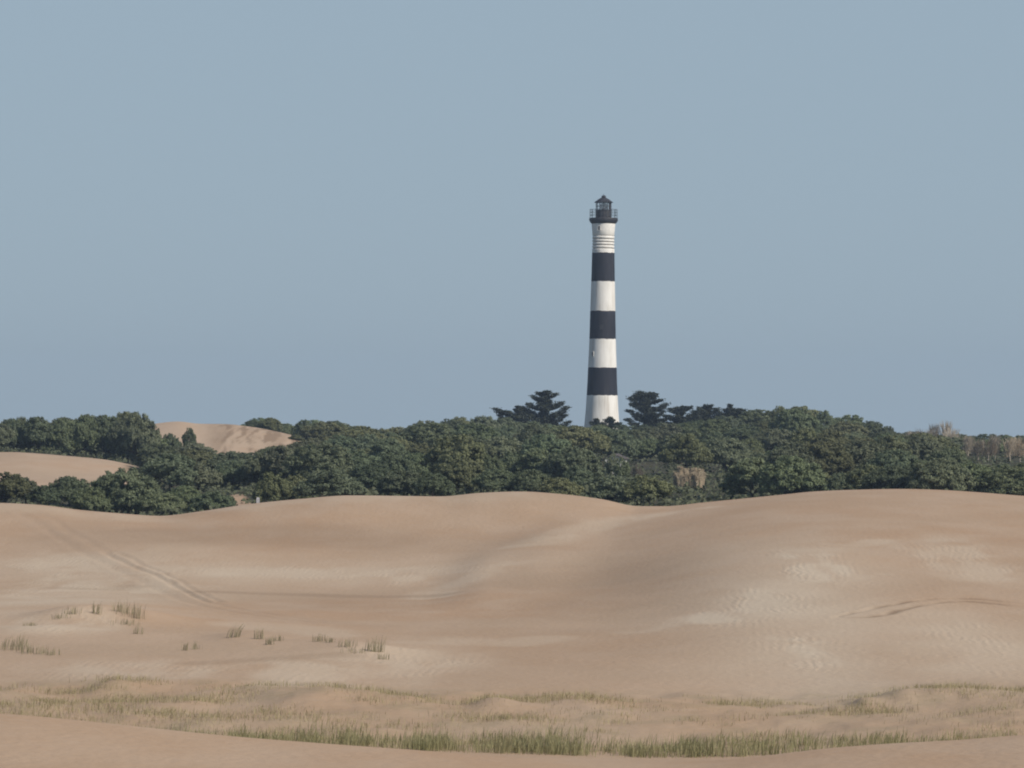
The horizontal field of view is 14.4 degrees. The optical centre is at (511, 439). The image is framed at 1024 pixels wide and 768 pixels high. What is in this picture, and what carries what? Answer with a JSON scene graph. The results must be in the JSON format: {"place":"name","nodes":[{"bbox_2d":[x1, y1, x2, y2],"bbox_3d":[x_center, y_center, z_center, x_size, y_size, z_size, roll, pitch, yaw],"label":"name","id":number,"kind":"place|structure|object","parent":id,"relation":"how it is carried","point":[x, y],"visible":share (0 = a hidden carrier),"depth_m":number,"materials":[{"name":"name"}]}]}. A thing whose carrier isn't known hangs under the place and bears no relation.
{"place":"outdoors","nodes":[
{"label":"outdoors","id":0,"kind":"place"},
{"bbox_2d":[0,421,1023,767],"bbox_3d":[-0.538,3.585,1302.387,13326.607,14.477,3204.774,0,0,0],"label":"ground","id":1,"kind":"structure","parent":0,"point":[816,599],"depth_m":215.65,"materials":[{"name":"sand"}]},
{"bbox_2d":[0,423,16,449],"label":"coastal tree","id":2,"kind":"object","parent":1,"relation":"on","point":[7,432],"visible":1,"depth_m":650.41,"materials":[{"name":"green plant"}]},
{"bbox_2d":[0,471,31,501],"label":"coastal tree","id":3,"kind":"object","parent":1,"relation":"on","point":[14,485],"visible":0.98,"depth_m":470.43,"materials":[{"name":"green plant"}]},
{"bbox_2d":[1,418,36,451],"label":"coastal tree","id":4,"kind":"object","parent":1,"relation":"on","point":[15,425],"visible":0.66,"depth_m":658.21,"materials":[{"name":"green plant"}]},
{"bbox_2d":[18,416,55,452],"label":"coastal tree","id":5,"kind":"object","parent":1,"relation":"on","point":[38,435],"visible":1,"depth_m":656.08,"materials":[{"name":"green plant"}]},
{"bbox_2d":[26,485,60,505],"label":"coastal tree","id":6,"kind":"object","parent":1,"relation":"on","point":[41,493],"visible":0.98,"depth_m":473.02,"materials":[{"name":"green plant"}]},
{"bbox_2d":[36,418,83,455],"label":"coastal tree","id":7,"kind":"object","parent":1,"relation":"on","point":[58,439],"visible":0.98,"depth_m":657.06,"materials":[{"name":"green plant"}]},
{"bbox_2d":[48,475,90,505],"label":"coastal tree","id":8,"kind":"object","parent":1,"relation":"on","point":[65,487],"visible":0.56,"depth_m":478.52,"materials":[{"name":"green plant"}]},
{"bbox_2d":[64,414,101,454],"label":"coastal tree","id":9,"kind":"object","parent":1,"relation":"on","point":[80,432],"visible":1,"depth_m":657.62,"materials":[{"name":"green plant"}]},
{"bbox_2d":[69,486,110,511],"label":"coastal tree","id":10,"kind":"object","parent":1,"relation":"on","point":[97,501],"visible":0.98,"depth_m":456.67,"materials":[{"name":"green plant"}]},
{"bbox_2d":[85,415,124,458],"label":"coastal tree","id":11,"kind":"object","parent":1,"relation":"on","point":[105,423],"visible":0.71,"depth_m":659.08,"materials":[{"name":"green plant"}]},
{"bbox_2d":[89,467,163,515],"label":"coastal tree","id":12,"kind":"object","parent":1,"relation":"on","point":[120,494],"visible":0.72,"depth_m":463.43,"materials":[{"name":"green plant"}]},
{"bbox_2d":[107,411,161,461],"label":"coastal tree","id":13,"kind":"object","parent":1,"relation":"on","point":[126,434],"visible":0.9,"depth_m":651.70,"materials":[{"name":"green plant"}]},
{"bbox_2d":[131,442,177,468],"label":"coastal tree","id":14,"kind":"object","parent":1,"relation":"on","point":[149,454],"visible":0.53,"depth_m":600.05,"materials":[{"name":"green plant"}]},
{"bbox_2d":[128,492,187,515],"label":"coastal tree","id":15,"kind":"object","parent":1,"relation":"on","point":[152,500],"visible":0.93,"depth_m":458.46,"materials":[{"name":"green plant"}]},
{"bbox_2d":[137,453,199,490],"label":"coastal tree","id":16,"kind":"object","parent":1,"relation":"on","point":[182,469],"visible":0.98,"depth_m":522.66,"materials":[{"name":"green plant"}]},
{"bbox_2d":[167,485,200,504],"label":"coastal tree","id":17,"kind":"object","parent":1,"relation":"on","point":[182,491],"visible":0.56,"depth_m":479.83,"materials":[{"name":"green plant"}]},
{"bbox_2d":[164,448,215,470],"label":"coastal tree","id":18,"kind":"object","parent":1,"relation":"on","point":[195,455],"visible":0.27,"depth_m":598.90,"materials":[{"name":"green plant"}]},
{"bbox_2d":[173,443,217,453],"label":"coastal tree","id":19,"kind":"object","parent":1,"relation":"on","point":[198,446],"visible":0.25,"depth_m":684.39,"materials":[{"name":"green plant"}]},
{"bbox_2d":[167,462,224,489],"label":"coastal tree","id":20,"kind":"object","parent":1,"relation":"on","point":[207,476],"visible":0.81,"depth_m":525.11,"materials":[{"name":"green plant"}]},
{"bbox_2d":[186,490,235,511],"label":"coastal tree","id":21,"kind":"object","parent":1,"relation":"on","point":[205,501],"visible":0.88,"depth_m":457.86,"materials":[{"name":"green plant"}]},
{"bbox_2d":[198,451,253,470],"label":"coastal tree","id":22,"kind":"object","parent":1,"relation":"on","point":[220,457],"visible":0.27,"depth_m":598.22,"materials":[{"name":"green plant"}]},
{"bbox_2d":[213,460,256,488],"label":"coastal tree","id":23,"kind":"object","parent":1,"relation":"on","point":[231,471],"visible":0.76,"depth_m":532.55,"materials":[{"name":"green plant"}]},
{"bbox_2d":[239,452,279,486],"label":"coastal tree","id":24,"kind":"object","parent":1,"relation":"on","point":[251,469],"visible":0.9,"depth_m":530.19,"materials":[{"name":"green plant"}]},
{"bbox_2d":[255,417,282,431],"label":"skyline bush","id":25,"kind":"object","parent":1,"relation":"on","point":[271,423],"visible":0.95,"depth_m":828.78,"materials":[{"name":"green plant"}]},
{"bbox_2d":[252,472,292,502],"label":"coastal tree","id":26,"kind":"object","parent":1,"relation":"on","point":[277,488],"visible":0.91,"depth_m":460.23,"materials":[{"name":"green plant"}]},
{"bbox_2d":[258,444,294,480],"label":"coastal tree","id":27,"kind":"object","parent":1,"relation":"on","point":[271,459],"visible":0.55,"depth_m":529.26,"materials":[{"name":"green plant"}]},
{"bbox_2d":[281,474,310,500],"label":"coastal tree","id":28,"kind":"object","parent":1,"relation":"on","point":[295,480],"visible":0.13,"depth_m":469.55,"materials":[{"name":"green plant"}]},
{"bbox_2d":[282,441,353,478],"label":"coastal tree","id":29,"kind":"object","parent":1,"relation":"on","point":[306,461],"visible":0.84,"depth_m":518.09,"materials":[{"name":"green plant"}]},
{"bbox_2d":[298,421,347,440],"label":"coastal tree","id":30,"kind":"object","parent":1,"relation":"on","point":[322,431],"visible":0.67,"depth_m":778.39,"materials":[{"name":"green plant"}]},
{"bbox_2d":[292,469,366,497],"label":"coastal tree","id":31,"kind":"object","parent":1,"relation":"on","point":[334,482],"visible":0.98,"depth_m":453.97,"materials":[{"name":"green plant"}]},
{"bbox_2d":[322,435,357,449],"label":"coastal tree","id":32,"kind":"object","parent":1,"relation":"on","point":[348,442],"visible":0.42,"depth_m":690.62,"materials":[{"name":"green plant"}]},
{"bbox_2d":[335,425,386,443],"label":"coastal tree","id":33,"kind":"object","parent":1,"relation":"on","point":[358,430],"visible":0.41,"depth_m":764.32,"materials":[{"name":"green plant"}]},
{"bbox_2d":[342,433,379,450],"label":"coastal tree","id":34,"kind":"object","parent":1,"relation":"on","point":[368,442],"visible":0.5,"depth_m":691.57,"materials":[{"name":"green plant"}]},
{"bbox_2d":[345,450,382,476],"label":"coastal tree","id":35,"kind":"object","parent":1,"relation":"on","point":[364,459],"visible":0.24,"depth_m":541.43,"materials":[{"name":"green plant"}]},
{"bbox_2d":[349,462,393,494],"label":"coastal tree","id":36,"kind":"object","parent":1,"relation":"on","point":[368,477],"visible":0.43,"depth_m":478.38,"materials":[{"name":"green plant"}]},
{"bbox_2d":[367,437,412,462],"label":"coastal tree","id":37,"kind":"object","parent":1,"relation":"on","point":[383,446],"visible":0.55,"depth_m":590.71,"materials":[{"name":"green plant"}]},
{"bbox_2d":[375,453,421,475],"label":"coastal tree","id":38,"kind":"object","parent":1,"relation":"on","point":[392,460],"visible":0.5,"depth_m":520.24,"materials":[{"name":"green plant"}]},
{"bbox_2d":[375,470,423,495],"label":"coastal tree","id":39,"kind":"object","parent":1,"relation":"on","point":[394,482],"visible":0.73,"depth_m":461.68,"materials":[{"name":"green plant"}]},
{"bbox_2d":[399,452,431,476],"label":"coastal tree","id":40,"kind":"object","parent":1,"relation":"on","point":[417,457],"visible":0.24,"depth_m":541.33,"materials":[{"name":"green plant"}]},
{"bbox_2d":[397,422,456,447],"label":"coastal tree","id":41,"kind":"object","parent":1,"relation":"on","point":[420,434],"visible":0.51,"depth_m":695.00,"materials":[{"name":"green plant"}]},
{"bbox_2d":[410,472,455,495],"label":"coastal tree","id":42,"kind":"object","parent":1,"relation":"on","point":[442,486],"visible":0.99,"depth_m":456.07,"materials":[{"name":"green plant"}]},
{"bbox_2d":[421,433,486,473],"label":"coastal tree","id":43,"kind":"object","parent":1,"relation":"on","point":[442,451],"visible":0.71,"depth_m":522.08,"materials":[{"name":"green plant"}]},
{"bbox_2d":[434,457,485,492],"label":"coastal tree","id":44,"kind":"object","parent":1,"relation":"on","point":[456,471],"visible":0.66,"depth_m":477.25,"materials":[{"name":"green plant"}]},
{"bbox_2d":[446,433,498,455],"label":"coastal tree","id":45,"kind":"object","parent":1,"relation":"on","point":[490,449],"visible":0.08,"depth_m":599.02,"materials":[{"name":"green plant"}]},
{"bbox_2d":[451,422,499,439],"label":"coastal tree","id":46,"kind":"object","parent":1,"relation":"on","point":[483,433],"visible":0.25,"depth_m":678.96,"materials":[{"name":"green plant"}]},
{"bbox_2d":[470,415,503,430],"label":"coastal tree","id":47,"kind":"object","parent":1,"relation":"on","point":[477,420],"visible":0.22,"depth_m":850.21,"materials":[{"name":"green plant"}]},
{"bbox_2d":[471,469,515,491],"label":"coastal tree","id":48,"kind":"object","parent":1,"relation":"on","point":[498,478],"visible":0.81,"depth_m":466.08,"materials":[{"name":"green plant"}]},
{"bbox_2d":[480,454,507,471],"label":"coastal tree","id":49,"kind":"object","parent":1,"relation":"on","point":[496,464],"visible":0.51,"depth_m":521.21,"materials":[{"name":"green plant"}]},
{"bbox_2d":[484,435,525,462],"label":"coastal tree","id":50,"kind":"object","parent":1,"relation":"on","point":[513,445],"visible":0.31,"depth_m":602.55,"materials":[{"name":"green plant"}]},
{"bbox_2d":[492,417,524,433],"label":"coastal tree","id":51,"kind":"object","parent":1,"relation":"on","point":[508,421],"visible":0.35,"depth_m":854.41,"materials":[{"name":"green plant"}]},
{"bbox_2d":[0,673,1023,756],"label":"dune grass","id":52,"kind":"structure","parent":1,"relation":"on","point":[546,696],"depth_m":151.92,"materials":[{"name":"plant"}]},
{"bbox_2d":[0,438,1023,515],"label":"undergrowth","id":53,"kind":"object","parent":1,"relation":"on","point":[677,500],"visible":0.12,"depth_m":504.12,"materials":[{"name":"green plant"}]},
{"bbox_2d":[491,405,541,422],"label":"cypress tree","id":54,"kind":"object","parent":1,"relation":"on","point":[518,415],"visible":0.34,"depth_m":879.18,"materials":[{"name":"green plant"}]},
{"bbox_2d":[507,468,547,491],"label":"coastal tree","id":55,"kind":"object","parent":1,"relation":"on","point":[531,481],"visible":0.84,"depth_m":461.62,"materials":[{"name":"green plant"}]},
{"bbox_2d":[508,448,549,477],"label":"coastal tree","id":56,"kind":"object","parent":1,"relation":"on","point":[529,460],"visible":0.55,"depth_m":529.81,"materials":[{"name":"green plant"}]},
{"bbox_2d":[516,422,559,443],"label":"coastal tree","id":57,"kind":"object","parent":1,"relation":"on","point":[532,429],"visible":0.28,"depth_m":679.12,"materials":[{"name":"green plant"}]},
{"bbox_2d":[520,390,571,426],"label":"cypress tree","id":58,"kind":"object","parent":1,"relation":"on","point":[544,406],"visible":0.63,"depth_m":881.30,"materials":[{"name":"green plant"}]},
{"bbox_2d":[520,433,572,454],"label":"coastal tree","id":59,"kind":"object","parent":1,"relation":"on","point":[551,444],"visible":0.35,"depth_m":599.65,"materials":[{"name":"green plant"}]},
{"bbox_2d":[536,477,584,495],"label":"coastal tree","id":60,"kind":"object","parent":1,"relation":"on","point":[557,485],"visible":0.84,"depth_m":453.38,"materials":[{"name":"green plant"}]},
{"bbox_2d":[535,445,605,478],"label":"coastal tree","id":61,"kind":"object","parent":1,"relation":"on","point":[559,464],"visible":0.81,"depth_m":522.53,"materials":[{"name":"green plant"}]},
{"bbox_2d":[135,716,1015,758],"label":"beach grass","id":62,"kind":"structure","parent":1,"relation":"on","point":[553,744],"depth_m":133.97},
{"bbox_2d":[562,465,592,485],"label":"coastal tree","id":63,"kind":"object","parent":1,"relation":"on","point":[581,476],"visible":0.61,"depth_m":479.88,"materials":[{"name":"green plant"}]},
{"bbox_2d":[554,425,611,454],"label":"coastal tree","id":64,"kind":"object","parent":1,"relation":"on","point":[592,440],"visible":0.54,"depth_m":682.58,"materials":[{"name":"green plant"}]},
{"bbox_2d":[584,195,618,428],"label":"lighthouse","id":65,"kind":"object","parent":1,"relation":"on","point":[602,399],"visible":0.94,"depth_m":897.58,"materials":[{"name":"paint"}]},
{"bbox_2d":[582,475,632,500],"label":"coastal tree","id":66,"kind":"object","parent":1,"relation":"on","point":[608,487],"visible":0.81,"depth_m":466.05,"materials":[{"name":"green plant"}]},
{"bbox_2d":[603,451,619,475],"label":"young tree","id":67,"kind":"object","parent":1,"relation":"on","point":[609,464],"visible":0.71,"depth_m":573.41,"materials":[{"name":"green plant"}]},
{"bbox_2d":[600,429,641,456],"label":"coastal tree","id":68,"kind":"object","parent":1,"relation":"on","point":[623,442],"visible":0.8,"depth_m":692.75,"materials":[{"name":"green plant"}]},
{"bbox_2d":[612,455,630,477],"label":"young tree","id":69,"kind":"object","parent":1,"relation":"on","point":[624,469],"visible":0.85,"depth_m":561.53,"materials":[{"name":"green plant"}]},
{"bbox_2d":[627,438,662,461],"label":"coastal tree","id":70,"kind":"object","parent":1,"relation":"on","point":[648,446],"visible":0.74,"depth_m":699.71,"materials":[{"name":"green plant"}]},
{"bbox_2d":[623,390,672,426],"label":"cypress tree","id":71,"kind":"object","parent":1,"relation":"on","point":[642,403],"visible":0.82,"depth_m":883.32,"materials":[{"name":"green plant"}]},
{"bbox_2d":[621,474,675,505],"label":"coastal tree","id":72,"kind":"object","parent":1,"relation":"on","point":[654,486],"visible":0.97,"depth_m":462.79,"materials":[{"name":"green plant"}]},
{"bbox_2d":[641,423,682,439],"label":"coastal tree","id":73,"kind":"object","parent":1,"relation":"on","point":[658,433],"visible":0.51,"depth_m":765.26,"materials":[{"name":"green plant"}]},
{"bbox_2d":[665,405,702,424],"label":"cypress tree","id":74,"kind":"object","parent":1,"relation":"on","point":[679,412],"visible":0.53,"depth_m":883.42,"materials":[{"name":"green plant"}]},
{"bbox_2d":[658,433,714,469],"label":"coastal tree","id":75,"kind":"object","parent":1,"relation":"on","point":[689,448],"visible":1,"depth_m":607.16,"materials":[{"name":"green plant"}]},
{"bbox_2d":[672,466,707,488],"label":"dry shrub","id":76,"kind":"object","parent":1,"relation":"on","point":[682,475],"visible":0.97,"depth_m":519.40,"materials":[{"name":"brown plant"}]},
{"bbox_2d":[690,404,724,420],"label":"cypress tree","id":77,"kind":"object","parent":1,"relation":"on","point":[707,410],"visible":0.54,"depth_m":885.22,"materials":[{"name":"green plant"}]},
{"bbox_2d":[696,419,731,436],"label":"coastal tree","id":78,"kind":"object","parent":1,"relation":"on","point":[709,426],"visible":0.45,"depth_m":773.75,"materials":[{"name":"green plant"}]},
{"bbox_2d":[704,436,753,471],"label":"coastal tree","id":79,"kind":"object","parent":1,"relation":"on","point":[735,453],"visible":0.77,"depth_m":612.66,"materials":[{"name":"green plant"}]},
{"bbox_2d":[711,403,747,418],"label":"cypress tree","id":80,"kind":"object","parent":1,"relation":"on","point":[729,410],"visible":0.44,"depth_m":885.43,"materials":[{"name":"green plant"}]},
{"bbox_2d":[724,424,762,440],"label":"coastal tree","id":81,"kind":"object","parent":1,"relation":"on","point":[743,431],"visible":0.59,"depth_m":765.59,"materials":[{"name":"green plant"}]},
{"bbox_2d":[718,456,770,499],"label":"coastal tree","id":82,"kind":"object","parent":1,"relation":"on","point":[744,473],"visible":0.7,"depth_m":472.03,"materials":[{"name":"green plant"}]},
{"bbox_2d":[735,409,771,426],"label":"coastal tree","id":83,"kind":"object","parent":1,"relation":"on","point":[755,417],"visible":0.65,"depth_m":869.42,"materials":[{"name":"green plant"}]},
{"bbox_2d":[740,438,767,452],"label":"coastal tree","id":84,"kind":"object","parent":1,"relation":"on","point":[755,444],"visible":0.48,"depth_m":681.97,"materials":[{"name":"green plant"}]},
{"bbox_2d":[747,428,792,450],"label":"coastal tree","id":85,"kind":"object","parent":1,"relation":"on","point":[770,439],"visible":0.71,"depth_m":683.27,"materials":[{"name":"green plant"}]},
{"bbox_2d":[763,441,817,468],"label":"coastal tree","id":86,"kind":"object","parent":1,"relation":"on","point":[789,451],"visible":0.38,"depth_m":522.51,"materials":[{"name":"green plant"}]},
{"bbox_2d":[756,455,829,496],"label":"coastal tree","id":87,"kind":"object","parent":1,"relation":"on","point":[796,473],"visible":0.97,"depth_m":466.43,"materials":[{"name":"green plant"}]},
{"bbox_2d":[766,408,820,438],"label":"coastal tree","id":88,"kind":"object","parent":1,"relation":"on","point":[787,420],"visible":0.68,"depth_m":764.69,"materials":[{"name":"green plant"}]},
{"bbox_2d":[787,426,820,447],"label":"coastal tree","id":89,"kind":"object","parent":1,"relation":"on","point":[802,435],"visible":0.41,"depth_m":681.99,"materials":[{"name":"green plant"}]},
{"bbox_2d":[815,410,837,425],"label":"coastal tree","id":90,"kind":"object","parent":1,"relation":"on","point":[825,417],"visible":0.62,"depth_m":850.27,"materials":[{"name":"green plant"}]},
{"bbox_2d":[801,438,855,474],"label":"coastal tree","id":91,"kind":"object","parent":1,"relation":"on","point":[831,457],"visible":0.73,"depth_m":524.74,"materials":[{"name":"green plant"}]},
{"bbox_2d":[809,429,857,453],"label":"coastal tree","id":92,"kind":"object","parent":1,"relation":"on","point":[836,438],"visible":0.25,"depth_m":603.43,"materials":[{"name":"green plant"}]},
{"bbox_2d":[826,472,856,489],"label":"coastal tree","id":93,"kind":"object","parent":1,"relation":"on","point":[836,484],"visible":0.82,"depth_m":475.31,"materials":[{"name":"green plant"}]},
{"bbox_2d":[823,421,869,436],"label":"coastal tree","id":94,"kind":"object","parent":1,"relation":"on","point":[848,427],"visible":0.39,"depth_m":767.39,"materials":[{"name":"green plant"}]},
{"bbox_2d":[844,464,882,489],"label":"coastal tree","id":95,"kind":"object","parent":1,"relation":"on","point":[854,479],"visible":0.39,"depth_m":465.21,"materials":[{"name":"green plant"}]},
{"bbox_2d":[844,440,883,470],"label":"coastal tree","id":96,"kind":"object","parent":1,"relation":"on","point":[865,451],"visible":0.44,"depth_m":538.33,"materials":[{"name":"green plant"}]},
{"bbox_2d":[860,464,912,488],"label":"coastal tree","id":97,"kind":"object","parent":1,"relation":"on","point":[889,477],"visible":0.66,"depth_m":458.80,"materials":[{"name":"green plant"}]},
{"bbox_2d":[865,449,917,469],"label":"coastal tree","id":98,"kind":"object","parent":1,"relation":"on","point":[883,459],"visible":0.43,"depth_m":519.30,"materials":[{"name":"green plant"}]},
{"bbox_2d":[873,434,912,459],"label":"coastal tree","id":99,"kind":"object","parent":1,"relation":"on","point":[888,442],"visible":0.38,"depth_m":594.05,"materials":[{"name":"green plant"}]},
{"bbox_2d":[903,435,942,461],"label":"coastal tree","id":100,"kind":"object","parent":1,"relation":"on","point":[923,449],"visible":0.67,"depth_m":595.86,"materials":[{"name":"green plant"}]},
{"bbox_2d":[903,457,975,490],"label":"coastal tree","id":101,"kind":"object","parent":1,"relation":"on","point":[941,475],"visible":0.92,"depth_m":452.29,"materials":[{"name":"green plant"}]},
{"bbox_2d":[925,446,971,465],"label":"coastal tree","id":102,"kind":"object","parent":1,"relation":"on","point":[946,453],"visible":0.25,"depth_m":519.89,"materials":[{"name":"green plant"}]},
{"bbox_2d":[960,462,990,491],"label":"coastal tree","id":103,"kind":"object","parent":1,"relation":"on","point":[974,469],"visible":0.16,"depth_m":478.36,"materials":[{"name":"green plant"}]},
{"bbox_2d":[968,467,1023,495],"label":"coastal tree","id":104,"kind":"object","parent":1,"relation":"on","point":[995,482],"visible":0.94,"depth_m":454.55,"materials":[{"name":"green plant"}]},
{"bbox_2d":[0,0,1023,438],"label":"sky","id":105,"kind":"structure","parent":0,"point":[375,214],"materials":[{"name":"blue"}]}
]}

